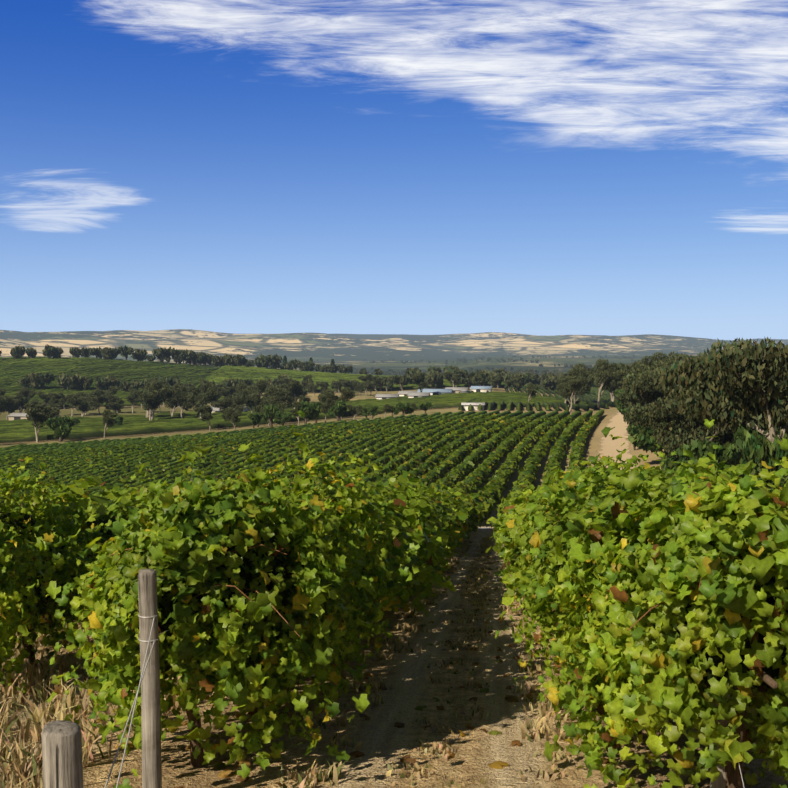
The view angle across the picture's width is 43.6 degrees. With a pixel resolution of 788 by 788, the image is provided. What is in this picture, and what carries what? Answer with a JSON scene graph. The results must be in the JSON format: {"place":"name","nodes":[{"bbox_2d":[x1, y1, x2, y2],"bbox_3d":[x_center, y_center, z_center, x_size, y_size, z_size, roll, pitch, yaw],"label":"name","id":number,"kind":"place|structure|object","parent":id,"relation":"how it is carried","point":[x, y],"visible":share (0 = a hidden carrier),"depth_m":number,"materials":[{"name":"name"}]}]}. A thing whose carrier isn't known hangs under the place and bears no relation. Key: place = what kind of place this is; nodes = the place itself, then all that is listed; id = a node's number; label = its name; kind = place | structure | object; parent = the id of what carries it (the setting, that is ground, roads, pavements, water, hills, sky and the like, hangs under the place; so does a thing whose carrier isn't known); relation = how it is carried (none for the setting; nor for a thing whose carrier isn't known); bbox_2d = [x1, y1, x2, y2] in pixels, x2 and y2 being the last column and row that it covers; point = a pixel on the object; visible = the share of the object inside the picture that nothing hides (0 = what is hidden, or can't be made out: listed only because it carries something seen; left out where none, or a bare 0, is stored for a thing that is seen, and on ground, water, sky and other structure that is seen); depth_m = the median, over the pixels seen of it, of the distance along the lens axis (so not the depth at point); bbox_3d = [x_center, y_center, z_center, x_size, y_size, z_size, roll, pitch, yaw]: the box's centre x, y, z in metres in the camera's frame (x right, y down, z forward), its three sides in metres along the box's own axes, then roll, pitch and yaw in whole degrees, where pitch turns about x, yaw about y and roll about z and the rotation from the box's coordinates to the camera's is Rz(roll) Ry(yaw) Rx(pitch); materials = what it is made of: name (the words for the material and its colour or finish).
{"place":"outdoors","nodes":[
{"label":"outdoors","id":0,"kind":"place"},
{"bbox_2d":[0,410,787,787],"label":"vine","id":1,"kind":"object","parent":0,"point":[666,526],"depth_m":5.64,"materials":[{"name":"plant"}]},
{"bbox_2d":[8,491,774,708],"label":"vine shoots","id":2,"kind":"object","parent":1,"relation":"attached to","point":[400,607],"depth_m":5.62,"materials":[{"name":"plant"}]},
{"bbox_2d":[0,329,787,787],"bbox_3d":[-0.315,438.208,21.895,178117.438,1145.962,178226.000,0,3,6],"label":"ground","id":3,"kind":"structure","parent":0,"point":[404,675],"depth_m":9.76,"materials":[{"name":"soil"}]},
{"bbox_2d":[0,395,20,413],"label":"gum tree","id":4,"kind":"object","parent":3,"relation":"on","point":[6,402],"visible":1,"depth_m":446.18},
{"bbox_2d":[10,345,25,358],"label":"gum tree","id":5,"kind":"object","parent":3,"relation":"on","point":[18,352],"visible":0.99,"depth_m":843.12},
{"bbox_2d":[11,395,30,412],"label":"gum tree","id":6,"kind":"object","parent":3,"relation":"on","point":[21,398],"visible":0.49,"depth_m":460.88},
{"bbox_2d":[18,374,29,387],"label":"gum tree","id":7,"kind":"object","parent":3,"relation":"on","point":[25,382],"visible":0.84,"depth_m":635.43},
{"bbox_2d":[26,347,36,357],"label":"gum tree","id":8,"kind":"object","parent":3,"relation":"on","point":[31,352],"visible":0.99,"depth_m":848.06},
{"bbox_2d":[8,413,58,419],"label":"farm shed","id":9,"kind":"structure","parent":3,"relation":"on","point":[14,416],"depth_m":438.14,"materials":[{"name":"beige"}]},
{"bbox_2d":[28,372,55,389],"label":"gum tree","id":10,"kind":"object","parent":3,"relation":"on","point":[40,380],"visible":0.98,"depth_m":630.30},
{"bbox_2d":[24,402,60,442],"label":"gum tree","id":11,"kind":"object","parent":3,"relation":"on","point":[34,415],"visible":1,"depth_m":287.47,"materials":[{"name":"plant"}]},
{"bbox_2d":[36,391,53,406],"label":"gum tree","id":12,"kind":"object","parent":3,"relation":"on","point":[42,395],"visible":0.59,"depth_m":523.68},
{"bbox_2d":[42,344,55,358],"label":"gum tree","id":13,"kind":"object","parent":3,"relation":"on","point":[49,351],"visible":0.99,"depth_m":842.67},
{"bbox_2d":[46,416,74,441],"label":"round tree","id":14,"kind":"object","parent":3,"relation":"on","point":[61,427],"visible":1,"depth_m":282.77,"materials":[{"name":"plant"}]},
{"bbox_2d":[41,720,83,787],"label":"anchor stump","id":15,"kind":"object","parent":3,"relation":"on","point":[62,765],"visible":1,"depth_m":4.15,"materials":[{"name":"grey"}]},
{"bbox_2d":[56,372,69,388],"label":"gum tree","id":16,"kind":"object","parent":3,"relation":"on","point":[61,379],"visible":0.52,"depth_m":632.84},
{"bbox_2d":[64,373,82,389],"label":"gum tree","id":17,"kind":"object","parent":3,"relation":"on","point":[73,382],"visible":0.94,"depth_m":627.11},
{"bbox_2d":[69,347,80,357],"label":"gum tree","id":18,"kind":"object","parent":3,"relation":"on","point":[75,352],"visible":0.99,"depth_m":880.78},
{"bbox_2d":[64,394,101,416],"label":"gum tree","id":19,"kind":"object","parent":3,"relation":"on","point":[87,403],"visible":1,"depth_m":446.01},
{"bbox_2d":[80,375,92,389],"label":"gum tree","id":20,"kind":"object","parent":3,"relation":"on","point":[86,384],"visible":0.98,"depth_m":630.80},
{"bbox_2d":[89,390,104,413],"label":"gum tree","id":21,"kind":"object","parent":3,"relation":"on","point":[101,400],"visible":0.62,"depth_m":491.01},
{"bbox_2d":[102,409,117,438],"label":"gum tree","id":22,"kind":"object","parent":3,"relation":"on","point":[107,414],"visible":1,"depth_m":290.54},
{"bbox_2d":[100,376,119,389],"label":"gum tree","id":23,"kind":"object","parent":3,"relation":"on","point":[108,381],"visible":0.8,"depth_m":628.40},
{"bbox_2d":[101,347,121,359],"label":"gum tree","id":24,"kind":"object","parent":3,"relation":"on","point":[107,353],"visible":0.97,"depth_m":853.78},
{"bbox_2d":[104,394,124,411],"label":"gum tree","id":25,"kind":"object","parent":3,"relation":"on","point":[109,398],"visible":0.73,"depth_m":495.37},
{"bbox_2d":[104,402,124,412],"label":"gum tree","id":26,"kind":"object","parent":3,"relation":"on","point":[112,406],"visible":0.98,"depth_m":453.24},
{"bbox_2d":[119,345,133,359],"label":"gum tree","id":27,"kind":"object","parent":3,"relation":"on","point":[126,351],"visible":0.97,"depth_m":870.05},
{"bbox_2d":[126,393,139,412],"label":"gum tree","id":28,"kind":"object","parent":3,"relation":"on","point":[133,399],"visible":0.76,"depth_m":497.34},
{"bbox_2d":[132,349,147,360],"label":"gum tree","id":29,"kind":"object","parent":3,"relation":"on","point":[138,354],"visible":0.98,"depth_m":881.50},
{"bbox_2d":[138,569,161,787],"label":"end post","id":30,"kind":"object","parent":3,"relation":"on","point":[150,709],"visible":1,"depth_m":5.26,"materials":[{"name":"wood"}]},
{"bbox_2d":[105,578,744,787],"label":"trellis wires","id":31,"kind":"object","parent":30,"relation":"attached to","point":[140,682],"visible":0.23,"depth_m":4.68,"materials":[{"name":"metal"}]},
{"bbox_2d":[142,381,169,419],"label":"gum tree","id":32,"kind":"object","parent":3,"relation":"on","point":[153,385],"visible":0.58,"depth_m":388.88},
{"bbox_2d":[140,385,172,419],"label":"gum tree","id":33,"kind":"object","parent":3,"relation":"on","point":[151,397],"visible":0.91,"depth_m":385.80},
{"bbox_2d":[152,346,174,361],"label":"gum tree","id":34,"kind":"object","parent":3,"relation":"on","point":[158,353],"visible":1,"depth_m":878.80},
{"bbox_2d":[155,376,179,385],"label":"gum tree","id":35,"kind":"object","parent":3,"relation":"on","point":[171,381],"visible":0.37,"depth_m":619.44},
{"bbox_2d":[157,380,187,415],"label":"gum tree","id":36,"kind":"object","parent":3,"relation":"on","point":[180,386],"visible":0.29,"depth_m":412.44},
{"bbox_2d":[170,348,186,363],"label":"gum tree","id":37,"kind":"object","parent":3,"relation":"on","point":[177,354],"visible":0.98,"depth_m":882.34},
{"bbox_2d":[166,388,195,417],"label":"gum tree","id":38,"kind":"object","parent":3,"relation":"on","point":[175,395],"visible":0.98,"depth_m":391.50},
{"bbox_2d":[181,349,196,364],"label":"gum tree","id":39,"kind":"object","parent":3,"relation":"on","point":[190,357],"visible":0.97,"depth_m":885.01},
{"bbox_2d":[193,405,212,430],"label":"gum tree","id":40,"kind":"object","parent":3,"relation":"on","point":[206,414],"visible":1,"depth_m":305.02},
{"bbox_2d":[191,382,217,417],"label":"gum tree","id":41,"kind":"object","parent":3,"relation":"on","point":[209,391],"visible":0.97,"depth_m":381.15,"materials":[{"name":"plant"}]},
{"bbox_2d":[211,396,246,413],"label":"gum tree","id":42,"kind":"object","parent":3,"relation":"on","point":[222,404],"visible":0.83,"depth_m":349.56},
{"bbox_2d":[221,405,245,429],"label":"gum tree","id":43,"kind":"object","parent":3,"relation":"on","point":[233,417],"visible":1,"depth_m":287.71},
{"bbox_2d":[234,354,247,365],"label":"gum tree","id":44,"kind":"object","parent":3,"relation":"on","point":[240,360],"visible":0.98,"depth_m":875.52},
{"bbox_2d":[235,379,267,412],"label":"gum tree","id":45,"kind":"object","parent":3,"relation":"on","point":[242,390],"visible":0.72,"depth_m":402.11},
{"bbox_2d":[248,413,258,427],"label":"round tree","id":46,"kind":"object","parent":3,"relation":"on","point":[253,417],"visible":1,"depth_m":297.86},
{"bbox_2d":[245,387,272,406],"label":"gum tree","id":47,"kind":"object","parent":3,"relation":"on","point":[248,397],"visible":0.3,"depth_m":393.71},
{"bbox_2d":[251,393,270,406],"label":"gum tree","id":48,"kind":"object","parent":3,"relation":"on","point":[256,400],"visible":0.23,"depth_m":352.57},
{"bbox_2d":[257,353,281,368],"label":"gum tree","id":49,"kind":"object","parent":3,"relation":"on","point":[274,360],"visible":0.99,"depth_m":878.27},
{"bbox_2d":[252,395,287,425],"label":"gum tree","id":50,"kind":"object","parent":3,"relation":"on","point":[271,400],"visible":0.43,"depth_m":310.17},
{"bbox_2d":[263,404,279,426],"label":"round tree","id":51,"kind":"object","parent":3,"relation":"on","point":[269,411],"visible":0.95,"depth_m":291.58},
{"bbox_2d":[262,386,295,407],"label":"gum tree","id":52,"kind":"object","parent":3,"relation":"on","point":[284,395],"visible":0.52,"depth_m":355.66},
{"bbox_2d":[268,374,291,387],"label":"gum tree","id":53,"kind":"object","parent":3,"relation":"on","point":[273,382],"visible":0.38,"depth_m":639.70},
{"bbox_2d":[273,410,291,425],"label":"round tree","id":54,"kind":"object","parent":3,"relation":"on","point":[279,414],"visible":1,"depth_m":283.11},
{"bbox_2d":[0,537,570,787],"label":"dry grass tufts","id":55,"kind":"object","parent":3,"relation":"on","point":[27,768],"visible":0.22,"depth_m":7.75,"materials":[{"name":"plant"}]},
{"bbox_2d":[275,381,303,408],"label":"gum tree","id":56,"kind":"object","parent":3,"relation":"on","point":[294,389],"visible":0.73,"depth_m":420.10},
{"bbox_2d":[290,401,300,424],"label":"gum tree","id":57,"kind":"object","parent":3,"relation":"on","point":[296,405],"visible":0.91,"depth_m":284.32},
{"bbox_2d":[0,409,603,509],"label":"vine hedge","id":58,"kind":"object","parent":3,"relation":"on","point":[18,450],"visible":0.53,"depth_m":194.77,"materials":[{"name":"plant"}]},
{"bbox_2d":[300,374,313,393],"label":"gum tree","id":59,"kind":"object","parent":3,"relation":"on","point":[306,381],"visible":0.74,"depth_m":643.51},
{"bbox_2d":[0,356,618,442],"bbox_3d":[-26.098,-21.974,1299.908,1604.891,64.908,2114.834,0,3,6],"label":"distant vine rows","id":60,"kind":"object","parent":3,"relation":"on","point":[12,371],"visible":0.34,"depth_m":524.93,"materials":[{"name":"plant"}]},
{"bbox_2d":[299,400,319,423],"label":"round tree","id":61,"kind":"object","parent":3,"relation":"on","point":[310,411],"visible":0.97,"depth_m":285.12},
{"bbox_2d":[320,398,336,422],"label":"gum tree","id":62,"kind":"object","parent":3,"relation":"on","point":[325,407],"visible":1,"depth_m":293.20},
{"bbox_2d":[317,387,352,418],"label":"gum tree","id":63,"kind":"object","parent":3,"relation":"on","point":[331,394],"visible":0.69,"depth_m":322.98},
{"bbox_2d":[327,400,346,420],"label":"round tree","id":64,"kind":"object","parent":3,"relation":"on","point":[334,410],"visible":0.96,"depth_m":305.35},
{"bbox_2d":[339,379,356,388],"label":"gum tree","id":65,"kind":"object","parent":3,"relation":"on","point":[347,383],"visible":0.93,"depth_m":611.02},
{"bbox_2d":[346,404,362,419],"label":"gum tree","id":66,"kind":"object","parent":3,"relation":"on","point":[356,410],"visible":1,"depth_m":302.36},
{"bbox_2d":[363,381,374,397],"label":"gum tree","id":67,"kind":"object","parent":3,"relation":"on","point":[367,385],"visible":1,"depth_m":587.74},
{"bbox_2d":[381,376,393,391],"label":"gum tree","id":68,"kind":"object","parent":3,"relation":"on","point":[388,383],"visible":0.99,"depth_m":646.77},
{"bbox_2d":[375,394,399,398],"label":"shed","id":69,"kind":"structure","parent":3,"relation":"on","point":[381,396],"depth_m":512.78,"materials":[{"name":"white"}]},
{"bbox_2d":[1,460,787,644],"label":"vine leaves","id":70,"kind":"object","parent":3,"relation":"on","point":[435,536],"visible":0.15,"depth_m":13.65,"materials":[{"name":"green plant"}]},
{"bbox_2d":[4,541,787,787],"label":"fallen leaves","id":71,"kind":"object","parent":3,"relation":"on","point":[406,758],"visible":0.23,"depth_m":7.32,"materials":[{"name":"brown plant"}]},
{"bbox_2d":[21,618,778,787],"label":"grapevine trunks","id":72,"kind":"object","parent":3,"relation":"on","point":[733,777],"depth_m":5.03,"materials":[{"name":"wood"}]},
{"bbox_2d":[392,374,410,390],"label":"gum tree","id":73,"kind":"object","parent":3,"relation":"on","point":[401,381],"visible":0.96,"depth_m":652.04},
{"bbox_2d":[396,402,414,414],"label":"round tree","id":74,"kind":"object","parent":3,"relation":"on","point":[404,408],"visible":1,"depth_m":284.34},
{"bbox_2d":[405,367,420,383],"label":"gum tree","id":75,"kind":"object","parent":3,"relation":"on","point":[410,372],"visible":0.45,"depth_m":691.76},
{"bbox_2d":[407,392,429,397],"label":"shed","id":76,"kind":"structure","parent":3,"relation":"on","point":[416,394],"depth_m":497.77,"materials":[{"name":"white"}]},
{"bbox_2d":[411,372,427,391],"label":"gum tree","id":77,"kind":"object","parent":3,"relation":"on","point":[418,377],"visible":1,"depth_m":501.61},
{"bbox_2d":[426,371,442,388],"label":"gum tree","id":78,"kind":"object","parent":3,"relation":"on","point":[434,381],"visible":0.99,"depth_m":645.36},
{"bbox_2d":[417,389,452,394],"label":"shed","id":79,"kind":"structure","parent":3,"relation":"on","point":[438,391],"depth_m":516.63,"materials":[{"name":"blue"}]},
{"bbox_2d":[313,467,558,521],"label":"vine leaves","id":80,"kind":"object","parent":3,"relation":"on","point":[484,505],"visible":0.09,"depth_m":107.95,"materials":[{"name":"green plant"}]},
{"bbox_2d":[442,371,459,386],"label":"gum tree","id":81,"kind":"object","parent":3,"relation":"on","point":[447,376],"visible":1,"depth_m":615.54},
{"bbox_2d":[445,367,467,383],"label":"gum tree","id":82,"kind":"object","parent":3,"relation":"on","point":[462,373],"visible":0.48,"depth_m":662.70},
{"bbox_2d":[461,402,484,410],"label":"shed","id":83,"kind":"structure","parent":3,"relation":"on","point":[465,406],"depth_m":310.47,"materials":[{"name":"white"}]},
{"bbox_2d":[470,386,491,391],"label":"shed","id":84,"kind":"structure","parent":3,"relation":"on","point":[481,388],"depth_m":555.38,"materials":[{"name":"white"}]},
{"bbox_2d":[472,370,490,385],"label":"gum tree","id":85,"kind":"object","parent":3,"relation":"on","point":[480,378],"visible":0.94,"depth_m":616.97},
{"bbox_2d":[427,487,537,551],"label":"vine leaves","id":86,"kind":"object","parent":3,"relation":"on","point":[471,521],"visible":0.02,"depth_m":38.93,"materials":[{"name":"green plant"}]},
{"bbox_2d":[488,371,503,387],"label":"gum tree","id":87,"kind":"object","parent":3,"relation":"on","point":[497,385],"visible":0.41,"depth_m":650.90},
{"bbox_2d":[510,373,528,390],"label":"gum tree","id":88,"kind":"object","parent":3,"relation":"on","point":[523,380],"visible":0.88,"depth_m":611.05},
{"bbox_2d":[526,382,539,401],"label":"gum tree","id":89,"kind":"object","parent":3,"relation":"on","point":[531,387],"visible":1,"depth_m":347.69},
{"bbox_2d":[541,373,559,390],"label":"gum tree","id":90,"kind":"object","parent":3,"relation":"on","point":[549,382],"visible":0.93,"depth_m":609.62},
{"bbox_2d":[558,375,584,411],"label":"gum tree","id":91,"kind":"object","parent":3,"relation":"on","point":[575,383],"visible":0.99,"depth_m":294.43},
{"bbox_2d":[558,363,595,403],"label":"gum tree","id":92,"kind":"object","parent":3,"relation":"on","point":[588,380],"visible":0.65,"depth_m":332.27,"materials":[{"name":"plant"}]},
{"bbox_2d":[592,358,623,409],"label":"gum tree","id":93,"kind":"object","parent":3,"relation":"on","point":[604,370],"visible":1,"depth_m":302.73,"materials":[{"name":"plant"}]},
{"bbox_2d":[597,413,638,471],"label":"track","id":94,"kind":"structure","parent":3,"relation":"on","point":[609,446],"depth_m":182.31,"materials":[{"name":"soil"}]},
{"bbox_2d":[610,362,629,401],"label":"gum tree","id":95,"kind":"object","parent":3,"relation":"on","point":[614,385],"visible":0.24,"depth_m":325.75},
{"bbox_2d":[614,388,629,420],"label":"round tree","id":96,"kind":"object","parent":3,"relation":"on","point":[621,408],"visible":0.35,"depth_m":229.93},
{"bbox_2d":[616,374,640,408],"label":"gum tree","id":97,"kind":"object","parent":3,"relation":"on","point":[626,399],"visible":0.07,"depth_m":181.63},
{"bbox_2d":[614,364,649,396],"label":"gum tree","id":98,"kind":"object","parent":3,"relation":"on","point":[620,371],"visible":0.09,"depth_m":216.85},
{"bbox_2d":[623,352,668,373],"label":"gum tree","id":99,"kind":"object","parent":3,"relation":"on","point":[654,358],"visible":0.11,"depth_m":264.78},
{"bbox_2d":[622,365,670,396],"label":"gum tree","id":100,"kind":"object","parent":3,"relation":"on","point":[627,381],"visible":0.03,"depth_m":165.97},
{"bbox_2d":[628,408,669,458],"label":"bush","id":101,"kind":"object","parent":3,"relation":"on","point":[643,438],"visible":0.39,"depth_m":140.31,"materials":[{"name":"plant"}]},
{"bbox_2d":[629,362,668,376],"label":"gum tree","id":102,"kind":"object","parent":3,"relation":"on","point":[641,370],"visible":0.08,"depth_m":190.46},
{"bbox_2d":[628,366,671,450],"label":"gum tree","id":103,"kind":"object","parent":3,"relation":"on","point":[645,396],"visible":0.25,"depth_m":157.75,"materials":[{"name":"plant"}]},
{"bbox_2d":[634,349,722,397],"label":"gum tree","id":104,"kind":"object","parent":3,"relation":"on","point":[651,386],"visible":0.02,"depth_m":148.80,"materials":[{"name":"plant"}]},
{"bbox_2d":[621,393,738,458],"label":"gum tree","id":105,"kind":"object","parent":3,"relation":"on","point":[671,423],"visible":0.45,"depth_m":99.66,"materials":[{"name":"plant"}]},
{"bbox_2d":[660,435,707,474],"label":"bush","id":106,"kind":"object","parent":3,"relation":"on","point":[667,464],"visible":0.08,"depth_m":102.60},
{"bbox_2d":[674,439,739,481],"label":"bush","id":107,"kind":"object","parent":3,"relation":"on","point":[699,449],"visible":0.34,"depth_m":85.00,"materials":[{"name":"plant"}]},
{"bbox_2d":[710,695,729,787],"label":"trunk","id":108,"kind":"object","parent":3,"relation":"on","point":[720,782],"visible":0.08,"depth_m":5.03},
{"bbox_2d":[654,336,787,488],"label":"gum tree","id":109,"kind":"object","parent":3,"relation":"on","point":[760,409],"visible":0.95,"depth_m":68.88,"materials":[{"name":"plant"}]},
{"bbox_2d":[726,451,744,477],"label":"bush","id":110,"kind":"object","parent":3,"relation":"on","point":[734,461],"visible":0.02,"depth_m":76.40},
{"bbox_2d":[704,337,787,428],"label":"gum tree","id":111,"kind":"object","parent":3,"relation":"on","point":[718,346],"visible":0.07,"depth_m":80.03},
{"bbox_2d":[733,425,787,491],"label":"bush","id":112,"kind":"object","parent":3,"relation":"on","point":[753,447],"visible":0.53,"depth_m":68.44,"materials":[{"name":"plant"}]},
{"bbox_2d":[770,343,787,381],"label":"gum tree","id":113,"kind":"object","parent":3,"relation":"on","point":[785,364],"visible":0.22,"depth_m":82.93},
{"bbox_2d":[0,0,787,339],"label":"sky","id":114,"kind":"structure","parent":0,"point":[410,167],"materials":[{"name":"blue"}]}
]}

